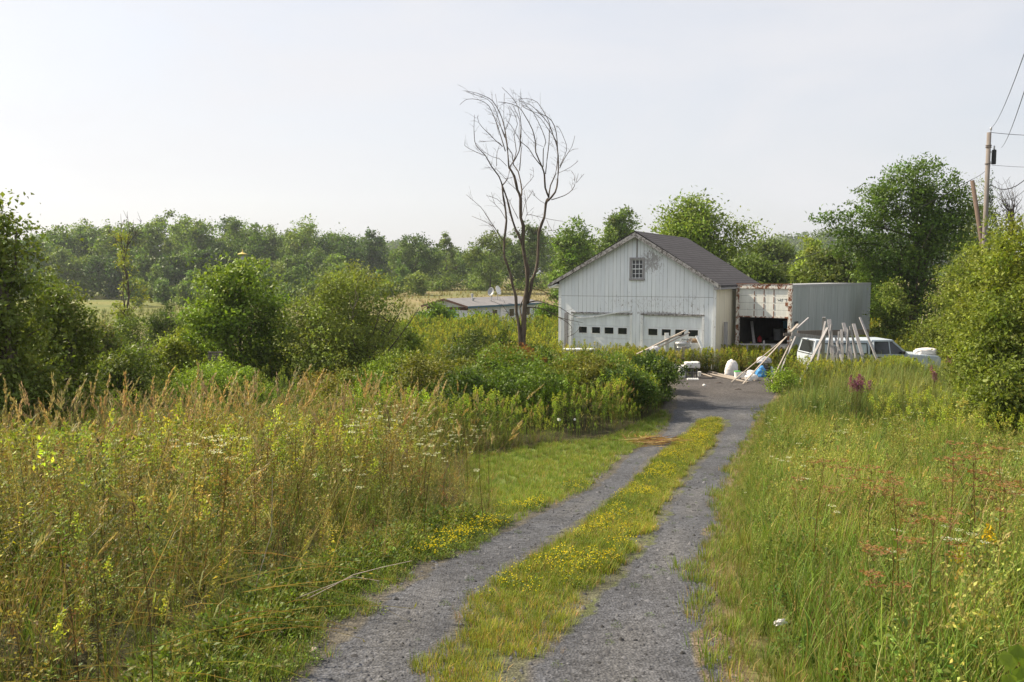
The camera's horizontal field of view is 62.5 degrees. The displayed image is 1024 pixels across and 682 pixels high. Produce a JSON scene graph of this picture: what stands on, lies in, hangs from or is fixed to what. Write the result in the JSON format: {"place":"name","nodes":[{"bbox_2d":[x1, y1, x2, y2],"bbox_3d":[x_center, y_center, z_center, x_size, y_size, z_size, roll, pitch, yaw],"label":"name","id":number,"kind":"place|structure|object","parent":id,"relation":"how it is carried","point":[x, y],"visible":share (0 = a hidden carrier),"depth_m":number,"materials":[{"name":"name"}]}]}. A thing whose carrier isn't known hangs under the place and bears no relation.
{"place":"outdoors","nodes":[
{"label":"outdoors","id":0,"kind":"place"},
{"bbox_2d":[0,363,466,522],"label":"reed grass","id":1,"kind":"structure","parent":0,"point":[204,388],"depth_m":13.26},
{"bbox_2d":[0,356,570,681],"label":"tall grass","id":2,"kind":"structure","parent":0,"point":[285,384],"depth_m":8.47,"materials":[{"name":"plant"}]},
{"bbox_2d":[345,359,665,456],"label":"goldenrod bank","id":3,"kind":"structure","parent":0,"point":[359,390],"depth_m":20.43,"materials":[{"name":"green plant"}]},
{"bbox_2d":[0,276,1023,681],"bbox_3d":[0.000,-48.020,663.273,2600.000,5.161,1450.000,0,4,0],"label":"ground","id":4,"kind":"structure","parent":0,"point":[100,302],"depth_m":9.34,"materials":[{"name":"plant"}]},
{"bbox_2d":[0,188,102,460],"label":"dark tree","id":5,"kind":"object","parent":4,"relation":"on","point":[33,376],"visible":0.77,"depth_m":17.95,"materials":[{"name":"green plant"}]},
{"bbox_2d":[14,268,123,423],"bbox_3d":[-11.100,0.397,20.756,2.844,4.515,2.478,-3,5,-32],"label":"dark tree","id":6,"kind":"object","parent":4,"relation":"on","point":[84,340],"visible":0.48,"depth_m":20.66,"materials":[{"name":"green plant"}]},
{"bbox_2d":[72,317,130,384],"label":"shrub","id":7,"kind":"object","parent":4,"relation":"on","point":[103,348],"visible":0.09,"depth_m":29.94,"materials":[{"name":"green plant"}]},
{"bbox_2d":[79,315,142,384],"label":"shrub","id":8,"kind":"object","parent":4,"relation":"on","point":[115,328],"visible":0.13,"depth_m":30.10,"materials":[{"name":"green plant"}]},
{"bbox_2d":[80,339,175,412],"bbox_3d":[-11.623,1.213,25.388,2.800,2.688,2.778,0,4,0],"label":"shrub","id":9,"kind":"object","parent":4,"relation":"on","point":[123,364],"visible":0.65,"depth_m":24.96,"materials":[{"name":"green plant"}]},
{"bbox_2d":[107,214,153,346],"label":"sapling","id":10,"kind":"object","parent":4,"relation":"on","point":[124,281],"visible":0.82,"depth_m":47.82,"materials":[{"name":"green plant"}]},
{"bbox_2d":[110,309,154,364],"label":"shrub","id":11,"kind":"object","parent":4,"relation":"on","point":[134,327],"visible":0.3,"depth_m":37.98,"materials":[{"name":"green plant"}]},
{"bbox_2d":[140,301,184,349],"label":"shrub","id":12,"kind":"object","parent":4,"relation":"on","point":[166,323],"visible":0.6,"depth_m":45.50,"materials":[{"name":"green plant"}]},
{"bbox_2d":[136,324,206,388],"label":"shrub","id":13,"kind":"object","parent":4,"relation":"on","point":[177,349],"visible":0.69,"depth_m":29.94,"materials":[{"name":"green plant"}]},
{"bbox_2d":[0,526,416,681],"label":"fallen stems","id":14,"kind":"object","parent":4,"relation":"on","point":[205,627],"visible":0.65,"depth_m":5.69,"materials":[{"name":"beige plant"}]},
{"bbox_2d":[154,350,285,412],"bbox_3d":[-8.823,1.337,25.913,3.806,2.074,3.933,0,4,0],"label":"shrub","id":15,"kind":"object","parent":4,"relation":"on","point":[222,373],"visible":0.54,"depth_m":25.52,"materials":[{"name":"green plant"}]},
{"bbox_2d":[167,246,301,377],"bbox_3d":[-10.644,-0.891,31.812,5.173,5.404,5.586,0,4,0],"label":"leafy tree","id":16,"kind":"object","parent":4,"relation":"on","point":[218,319],"visible":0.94,"depth_m":31.22,"materials":[{"name":"green plant"}]},
{"bbox_2d":[0,402,487,553],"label":"wildflowers","id":17,"kind":"object","parent":4,"relation":"on","point":[208,442],"visible":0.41,"depth_m":11.53,"materials":[{"name":"green plant"}]},
{"bbox_2d":[0,398,519,681],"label":"weeds","id":18,"kind":"object","parent":4,"relation":"on","point":[75,472],"visible":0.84,"depth_m":8.15,"materials":[{"name":"green plant"}]},
{"bbox_2d":[269,326,324,376],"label":"shrub","id":19,"kind":"object","parent":4,"relation":"on","point":[283,361],"visible":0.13,"depth_m":32.73,"materials":[{"name":"green plant"}]},
{"bbox_2d":[0,208,602,306],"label":"woodland","id":20,"kind":"object","parent":4,"relation":"on","point":[163,273],"visible":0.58,"depth_m":215.59,"materials":[{"name":"green plant"}]},
{"bbox_2d":[104,501,513,681],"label":"edge herbs","id":21,"kind":"object","parent":4,"relation":"on","point":[434,519],"visible":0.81,"depth_m":6.49,"materials":[{"name":"green plant"}]},
{"bbox_2d":[291,364,357,398],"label":"shrub","id":22,"kind":"object","parent":4,"relation":"on","point":[314,379],"visible":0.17,"depth_m":25.86,"materials":[{"name":"green plant"}]},
{"bbox_2d":[294,363,385,411],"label":"shrub","id":23,"kind":"object","parent":4,"relation":"on","point":[324,394],"visible":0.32,"depth_m":24.57,"materials":[{"name":"green plant"}]},
{"bbox_2d":[266,258,418,380],"bbox_3d":[-5.962,-0.401,30.715,5.878,5.242,5.878,-3,5,-30],"label":"bush","id":24,"kind":"object","parent":4,"relation":"on","point":[343,349],"visible":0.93,"depth_m":29.87,"materials":[{"name":"green plant"}]},
{"bbox_2d":[334,368,431,418],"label":"shrub","id":25,"kind":"object","parent":4,"relation":"on","point":[383,380],"visible":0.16,"depth_m":23.55,"materials":[{"name":"green plant"}]},
{"bbox_2d":[354,345,438,389],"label":"shrub","id":26,"kind":"object","parent":4,"relation":"on","point":[385,365],"visible":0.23,"depth_m":27.37,"materials":[{"name":"green plant"}]},
{"bbox_2d":[388,321,437,363],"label":"shrub","id":27,"kind":"object","parent":4,"relation":"on","point":[416,341],"visible":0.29,"depth_m":33.99,"materials":[{"name":"green plant"}]},
{"bbox_2d":[392,231,447,276],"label":"round tree","id":28,"kind":"object","parent":4,"relation":"on","point":[426,262],"visible":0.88,"depth_m":188.23,"materials":[{"name":"green plant"}]},
{"bbox_2d":[380,345,471,411],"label":"shrub","id":29,"kind":"object","parent":4,"relation":"on","point":[437,367],"visible":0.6,"depth_m":23.68,"materials":[{"name":"green plant"}]},
{"bbox_2d":[424,277,454,291],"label":"shrub","id":30,"kind":"object","parent":4,"relation":"on","point":[441,284],"visible":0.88,"depth_m":180.64,"materials":[{"name":"green plant"}]},
{"bbox_2d":[418,299,464,326],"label":"bush","id":31,"kind":"object","parent":4,"relation":"on","point":[438,310],"visible":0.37,"depth_m":59.45,"materials":[{"name":"green plant"}]},
{"bbox_2d":[433,272,465,290],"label":"shrub","id":32,"kind":"object","parent":4,"relation":"on","point":[450,280],"visible":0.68,"depth_m":183.26,"materials":[{"name":"green plant"}]},
{"bbox_2d":[438,231,461,279],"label":"slim tree","id":33,"kind":"object","parent":4,"relation":"on","point":[446,242],"visible":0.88,"depth_m":203.53,"materials":[{"name":"green plant"}]},
{"bbox_2d":[407,360,529,431],"bbox_3d":[-1.022,1.460,22.628,3.348,1.955,3.237,2,5,22],"label":"shrub","id":34,"kind":"object","parent":4,"relation":"on","point":[464,380],"visible":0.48,"depth_m":22.16,"materials":[{"name":"green plant"}]},
{"bbox_2d":[459,277,495,290],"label":"shrub","id":35,"kind":"object","parent":4,"relation":"on","point":[484,287],"visible":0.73,"depth_m":180.56,"materials":[{"name":"green plant"}]},
{"bbox_2d":[438,318,518,386],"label":"dark bush","id":36,"kind":"object","parent":4,"relation":"on","point":[466,351],"visible":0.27,"depth_m":27.54,"materials":[{"name":"green plant"}]},
{"bbox_2d":[461,307,499,330],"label":"bush","id":37,"kind":"object","parent":4,"relation":"on","point":[489,316],"visible":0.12,"depth_m":59.85,"materials":[{"name":"green plant"}]},
{"bbox_2d":[421,294,540,322],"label":"mobile home","id":38,"kind":"object","parent":4,"relation":"on","point":[465,305],"visible":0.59,"depth_m":74.53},
{"bbox_2d":[460,229,512,287],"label":"broad tree","id":39,"kind":"object","parent":4,"relation":"on","point":[486,273],"visible":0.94,"depth_m":167.78,"materials":[{"name":"green plant"}]},
{"bbox_2d":[449,339,542,389],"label":"shrub","id":40,"kind":"object","parent":4,"relation":"on","point":[465,361],"visible":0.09,"depth_m":25.81,"materials":[{"name":"green plant"}]},
{"bbox_2d":[75,285,935,338],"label":"field grass","id":41,"kind":"structure","parent":4,"relation":"on","point":[397,297],"depth_m":135.87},
{"bbox_2d":[466,339,547,417],"bbox_3d":[-0.132,1.131,24.331,3.649,2.374,2.939,-3,5,-31],"label":"shrub","id":42,"kind":"object","parent":4,"relation":"on","point":[494,366],"visible":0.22,"depth_m":24.33,"materials":[{"name":"green plant"}]},
{"bbox_2d":[14,225,1022,279],"bbox_3d":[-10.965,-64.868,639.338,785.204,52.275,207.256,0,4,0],"label":"forest","id":43,"kind":"object","parent":4,"relation":"on","point":[791,239],"visible":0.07,"depth_m":657.50,"materials":[{"name":"green plant"}]},
{"bbox_2d":[461,86,583,358],"bbox_3d":[0.288,-3.398,27.916,4.275,10.412,2.093,0,4,0],"label":"dead tree","id":44,"kind":"object","parent":4,"relation":"on","point":[521,327],"visible":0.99,"depth_m":27.84,"materials":[{"name":"brown plant"}]},
{"bbox_2d":[496,220,556,288],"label":"dark oak","id":45,"kind":"object","parent":4,"relation":"on","point":[518,261],"visible":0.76,"depth_m":164.03,"materials":[{"name":"green plant"}]},
{"bbox_2d":[468,348,585,425],"bbox_3d":[0.424,1.333,22.703,2.830,2.398,3.286,3,5,32],"label":"shrub","id":46,"kind":"object","parent":4,"relation":"on","point":[553,384],"visible":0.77,"depth_m":22.25,"materials":[{"name":"green plant"}]},
{"bbox_2d":[529,270,551,290],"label":"shrub","id":47,"kind":"object","parent":4,"relation":"on","point":[544,279],"visible":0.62,"depth_m":183.81,"materials":[{"name":"green plant"}]},
{"bbox_2d":[513,341,575,393],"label":"shrub","id":48,"kind":"object","parent":4,"relation":"on","point":[536,347],"visible":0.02,"depth_m":28.82,"materials":[{"name":"green plant"}]},
{"bbox_2d":[531,297,558,325],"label":"bush","id":49,"kind":"object","parent":4,"relation":"on","point":[551,309],"visible":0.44,"depth_m":59.61,"materials":[{"name":"green plant"}]},
{"bbox_2d":[156,313,960,391],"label":"yellow weeds","id":50,"kind":"object","parent":4,"relation":"on","point":[538,332],"visible":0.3,"depth_m":36.52,"materials":[{"name":"green plant"}]},
{"bbox_2d":[462,409,671,531],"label":"lawn grass","id":51,"kind":"structure","parent":4,"relation":"on","point":[547,490],"depth_m":16.44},
{"bbox_2d":[543,213,602,304],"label":"bright tree","id":52,"kind":"object","parent":4,"relation":"on","point":[567,260],"visible":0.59,"depth_m":103.05,"materials":[{"name":"green plant"}]},
{"bbox_2d":[541,344,633,412],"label":"shrub","id":53,"kind":"object","parent":4,"relation":"on","point":[589,366],"visible":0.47,"depth_m":24.52,"materials":[{"name":"green plant"}]},
{"bbox_2d":[589,204,642,253],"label":"feathery tree","id":54,"kind":"object","parent":4,"relation":"on","point":[616,229],"visible":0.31,"depth_m":113.47,"materials":[{"name":"green plant"}]},
{"bbox_2d":[575,354,664,406],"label":"shrub","id":55,"kind":"object","parent":4,"relation":"on","point":[616,362],"visible":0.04,"depth_m":25.80,"materials":[{"name":"green plant"}]},
{"bbox_2d":[589,361,672,417],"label":"shrub","id":56,"kind":"object","parent":4,"relation":"on","point":[645,388],"visible":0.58,"depth_m":23.72,"materials":[{"name":"green plant"}]},
{"bbox_2d":[548,231,759,368],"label":"barn","id":57,"kind":"structure","parent":4,"relation":"on","point":[640,288],"depth_m":37.48,"materials":[{"name":"white paint"}]},
{"bbox_2d":[574,314,629,356],"bbox_3d":[4.078,0.066,38.398,2.760,2.530,0.055,2,5,28],"label":"garage door","id":58,"kind":"structure","parent":57,"relation":"in","point":[607,329],"depth_m":38.33,"materials":[{"name":"paint"}]},
{"bbox_2d":[629,257,644,279],"bbox_3d":[5.535,-3.187,37.284,0.720,1.010,0.116,2,5,28],"label":"loft window","id":59,"kind":"structure","parent":57,"relation":"in","point":[636,266],"depth_m":37.31,"materials":[{"name":"grey wood"}]},
{"bbox_2d":[643,316,701,368],"bbox_3d":[7.001,0.186,36.849,2.640,2.530,0.055,2,5,28],"label":"garage door","id":60,"kind":"structure","parent":57,"relation":"in","point":[672,325],"depth_m":36.86,"materials":[{"name":"paint"}]},
{"bbox_2d":[622,348,698,404],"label":"shrub","id":61,"kind":"object","parent":4,"relation":"on","point":[638,360],"visible":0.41,"depth_m":26.02,"materials":[{"name":"green plant"}]},
{"bbox_2d":[643,185,780,266],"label":"tree","id":62,"kind":"object","parent":4,"relation":"on","point":[692,223],"visible":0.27,"depth_m":66.55,"materials":[{"name":"green plant"}]},
{"bbox_2d":[667,401,818,681],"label":"grass","id":63,"kind":"structure","parent":4,"relation":"on","point":[730,470],"depth_m":7.05,"materials":[{"name":"plant"}]},
{"bbox_2d":[731,248,796,283],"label":"shade tree","id":64,"kind":"object","parent":4,"relation":"on","point":[758,269],"visible":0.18,"depth_m":61.12,"materials":[{"name":"green plant"}]},
{"bbox_2d":[744,233,800,283],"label":"willow tree","id":65,"kind":"object","parent":4,"relation":"on","point":[785,250],"visible":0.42,"depth_m":113.94,"materials":[{"name":"green plant"}]},
{"bbox_2d":[759,364,805,393],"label":"bush","id":66,"kind":"object","parent":4,"relation":"on","point":[778,379],"visible":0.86,"depth_m":28.54,"materials":[{"name":"green plant"}]},
{"bbox_2d":[735,283,870,351],"bbox_3d":[15.266,-1.158,43.098,2.530,3.645,14.140,3,5,36],"label":"box trailer","id":67,"kind":"object","parent":4,"relation":"on","point":[766,309],"visible":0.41,"depth_m":39.05,"materials":[{"name":"metal"}]},
{"bbox_2d":[797,329,868,335],"bbox_3d":[13.989,-0.361,36.632,4.264,0.304,0.050,-2,5,-26],"label":"rail","id":68,"kind":"object","parent":67,"relation":"attached to","point":[834,332],"visible":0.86,"depth_m":36.40,"materials":[{"name":"grey wood"}]},
{"bbox_2d":[787,235,825,283],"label":"pale tree","id":69,"kind":"object","parent":4,"relation":"on","point":[807,249],"visible":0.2,"depth_m":91.48,"materials":[{"name":"green plant"}]},
{"bbox_2d":[791,458,848,571],"bbox_3d":[2.802,1.637,7.695,0.523,1.156,0.415,0,4,0],"label":"dried umbel","id":70,"kind":"object","parent":4,"relation":"on","point":[819,461],"visible":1,"depth_m":7.69,"materials":[{"name":"brown plant"}]},
{"bbox_2d":[786,241,865,283],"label":"olive tree","id":71,"kind":"object","parent":4,"relation":"on","point":[823,272],"visible":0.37,"depth_m":58.35,"materials":[{"name":"green plant"}]},
{"bbox_2d":[847,374,872,421],"bbox_3d":[9.110,1.580,21.916,0.746,1.498,0.772,-4,6,-42],"label":"loosestrife","id":72,"kind":"object","parent":4,"relation":"on","point":[854,385],"visible":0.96,"depth_m":21.93,"materials":[{"name":"purple plant"}]},
{"bbox_2d":[845,255,891,326],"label":"hedge tree","id":73,"kind":"object","parent":4,"relation":"on","point":[856,270],"visible":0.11,"depth_m":56.93,"materials":[{"name":"green plant"}]},
{"bbox_2d":[795,337,942,370],"bbox_3d":[13.971,0.673,33.065,5.240,1.545,1.874,0,4,-2],"label":"station wagon","id":74,"kind":"object","parent":4,"relation":"on","point":[883,346],"visible":0.15,"depth_m":32.36,"materials":[{"name":"paint"}]},
{"bbox_2d":[837,465,904,579],"bbox_3d":[2.953,1.621,6.919,0.510,1.193,0.378,-1,5,-10],"label":"dried umbel","id":75,"kind":"object","parent":4,"relation":"on","point":[877,467],"visible":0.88,"depth_m":6.92,"materials":[{"name":"brown plant"}]},
{"bbox_2d":[745,385,1023,589],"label":"lace flowers","id":76,"kind":"object","parent":4,"relation":"on","point":[907,449],"visible":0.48,"depth_m":9.86,"materials":[{"name":"white plant"}]},
{"bbox_2d":[858,540,911,640],"bbox_3d":[2.321,1.718,5.302,0.286,0.846,0.347,0,4,0],"label":"dried umbel","id":77,"kind":"object","parent":4,"relation":"on","point":[867,547],"visible":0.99,"depth_m":5.29,"materials":[{"name":"brown plant"}]},
{"bbox_2d":[862,276,922,347],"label":"round bush","id":78,"kind":"object","parent":4,"relation":"on","point":[893,319],"visible":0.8,"depth_m":44.60,"materials":[{"name":"green plant"}]},
{"bbox_2d":[862,479,927,611],"bbox_3d":[2.862,1.624,6.287,0.483,1.145,0.401,1,5,10],"label":"dried umbel","id":79,"kind":"object","parent":4,"relation":"on","point":[897,504],"visible":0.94,"depth_m":6.27,"materials":[{"name":"brown plant"}]},
{"bbox_2d":[804,151,991,326],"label":"elm tree","id":80,"kind":"object","parent":4,"relation":"on","point":[937,231],"visible":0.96,"depth_m":49.01,"materials":[{"name":"green plant"}]},
{"bbox_2d":[782,354,1023,601],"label":"goldenrod","id":81,"kind":"object","parent":4,"relation":"on","point":[908,360],"visible":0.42,"depth_m":16.91,"materials":[{"name":"green plant"}]},
{"bbox_2d":[899,313,948,355],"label":"bush","id":82,"kind":"object","parent":4,"relation":"on","point":[924,332],"visible":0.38,"depth_m":36.98,"materials":[{"name":"green plant"}]},
{"bbox_2d":[893,507,971,632],"bbox_3d":[2.669,1.609,5.403,0.451,1.068,0.382,4,6,39],"label":"dried umbel","id":83,"kind":"object","parent":4,"relation":"on","point":[933,524],"visible":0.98,"depth_m":5.37,"materials":[{"name":"brown plant"}]},
{"bbox_2d":[934,367,978,412],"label":"bush","id":84,"kind":"object","parent":4,"relation":"on","point":[961,379],"depth_m":23.41,"materials":[{"name":"green plant"}]},
{"bbox_2d":[917,241,996,363],"bbox_3d":[18.079,-1.238,32.660,4.146,5.546,4.348,0,4,0],"label":"bush","id":85,"kind":"object","parent":4,"relation":"on","point":[942,297],"visible":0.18,"depth_m":33.03,"materials":[{"name":"green plant"}]},
{"bbox_2d":[934,441,993,616],"bbox_3d":[3.515,1.482,6.569,0.355,1.391,0.558,1,5,11],"label":"dried umbel","id":86,"kind":"object","parent":4,"relation":"on","point":[969,470],"visible":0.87,"depth_m":6.57,"materials":[{"name":"brown plant"}]},
{"bbox_2d":[943,450,1002,569],"bbox_3d":[4.247,1.611,7.794,0.487,1.198,0.368,3,5,36],"label":"dried umbel","id":87,"kind":"object","parent":4,"relation":"on","point":[945,480],"visible":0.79,"depth_m":7.78,"materials":[{"name":"brown plant"}]},
{"bbox_2d":[931,301,1017,384],"bbox_3d":[14.273,0.486,24.896,3.311,3.916,3.668,0,4,0],"label":"bush","id":88,"kind":"object","parent":4,"relation":"on","point":[953,346],"visible":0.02,"depth_m":25.46,"materials":[{"name":"green plant"}]},
{"bbox_2d":[970,180,981,245],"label":"leaning pole","id":89,"kind":"object","parent":4,"relation":"on","point":[975,202],"visible":0.34,"depth_m":43.54,"materials":[{"name":"brown wood"}]},
{"bbox_2d":[934,456,1021,602],"bbox_3d":[3.407,1.499,6.141,0.396,1.341,0.590,-3,5,-35],"label":"dried umbel","id":90,"kind":"object","parent":4,"relation":"on","point":[988,473],"visible":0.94,"depth_m":6.08,"materials":[{"name":"brown plant"}]},
{"bbox_2d":[934,208,1023,355],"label":"bush","id":91,"kind":"object","parent":4,"relation":"on","point":[978,259],"visible":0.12,"depth_m":26.96,"materials":[{"name":"green plant"}]},
{"bbox_2d":[942,175,1017,278],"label":"grey willow","id":92,"kind":"object","parent":4,"relation":"on","point":[972,234],"visible":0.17,"depth_m":58.88,"materials":[{"name":"green plant"}]},
{"bbox_2d":[939,346,1023,441],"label":"bush","id":93,"kind":"object","parent":4,"relation":"on","point":[999,390],"visible":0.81,"depth_m":18.93,"materials":[{"name":"green plant"}]},
{"bbox_2d":[939,214,1023,372],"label":"bush","id":94,"kind":"object","parent":4,"relation":"on","point":[1002,273],"visible":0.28,"depth_m":23.30,"materials":[{"name":"green plant"}]},
{"bbox_2d":[945,280,1023,420],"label":"bush","id":95,"kind":"object","parent":4,"relation":"on","point":[996,337],"visible":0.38,"depth_m":21.45,"materials":[{"name":"green plant"}]},
{"bbox_2d":[981,127,996,251],"bbox_3d":[22.406,-4.431,39.767,0.518,11.126,0.379,0,4,0],"label":"utility pole","id":96,"kind":"object","parent":4,"relation":"on","point":[987,187],"visible":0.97,"depth_m":39.48,"materials":[{"name":"brown wood"}]},
{"bbox_2d":[977,442,1023,574],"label":"dried umbel","id":97,"kind":"object","parent":4,"relation":"on","point":[1005,448],"visible":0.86,"depth_m":6.91,"materials":[{"name":"brown plant"}]},
{"bbox_2d":[990,177,1023,241],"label":"bare tree","id":98,"kind":"object","parent":4,"relation":"on","point":[1007,206],"visible":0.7,"depth_m":51.49,"materials":[{"name":"grey plant"}]},
{"bbox_2d":[997,640,1023,681],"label":"leafy plant","id":99,"kind":"object","parent":4,"relation":"on","point":[1011,656],"visible":0.99,"depth_m":4.18,"materials":[{"name":"green plant"}]},
{"bbox_2d":[0,0,1023,274],"label":"sky","id":100,"kind":"structure","parent":0,"point":[352,115],"materials":[{"name":"white"}]},
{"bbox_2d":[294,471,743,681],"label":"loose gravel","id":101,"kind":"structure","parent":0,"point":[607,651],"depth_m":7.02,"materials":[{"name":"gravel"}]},
{"bbox_2d":[258,373,782,681],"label":"gravel drive","id":102,"kind":"structure","parent":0,"point":[692,403],"depth_m":7.01,"materials":[{"name":"gravel"}]},
{"bbox_2d":[359,416,735,681],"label":"grass strip","id":103,"kind":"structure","parent":102,"relation":"on","point":[581,541],"depth_m":7.70,"materials":[{"name":"plant"}]},
{"bbox_2d":[408,417,720,598],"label":"trefoil flowers","id":104,"kind":"object","parent":102,"relation":"on","point":[470,530],"visible":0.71,"depth_m":9.70,"materials":[{"name":"yellow plant"}]},
{"bbox_2d":[620,431,695,446],"bbox_3d":[3.403,2.336,19.913,1.798,0.262,1.792,4,6,40],"label":"dead reed heap","id":105,"kind":"object","parent":102,"relation":"on","point":[652,440],"visible":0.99,"depth_m":19.79,"materials":[{"name":"beige plant"}]},
{"bbox_2d":[724,359,737,375],"bbox_3d":[8.797,1.049,33.830,0.580,0.652,0.478,0,4,0],"label":"white bag","id":106,"kind":"object","parent":102,"relation":"on","point":[731,367],"visible":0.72,"depth_m":33.69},
{"bbox_2d":[704,363,1023,681],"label":"meadow grass","id":107,"kind":"structure","parent":0,"point":[965,634],"depth_m":7.51,"materials":[{"name":"plant"}]},
{"bbox_2d":[762,347,969,427],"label":"cattails","id":108,"kind":"object","parent":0,"point":[895,373],"visible":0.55,"depth_m":23.82,"materials":[{"name":"green plant"}]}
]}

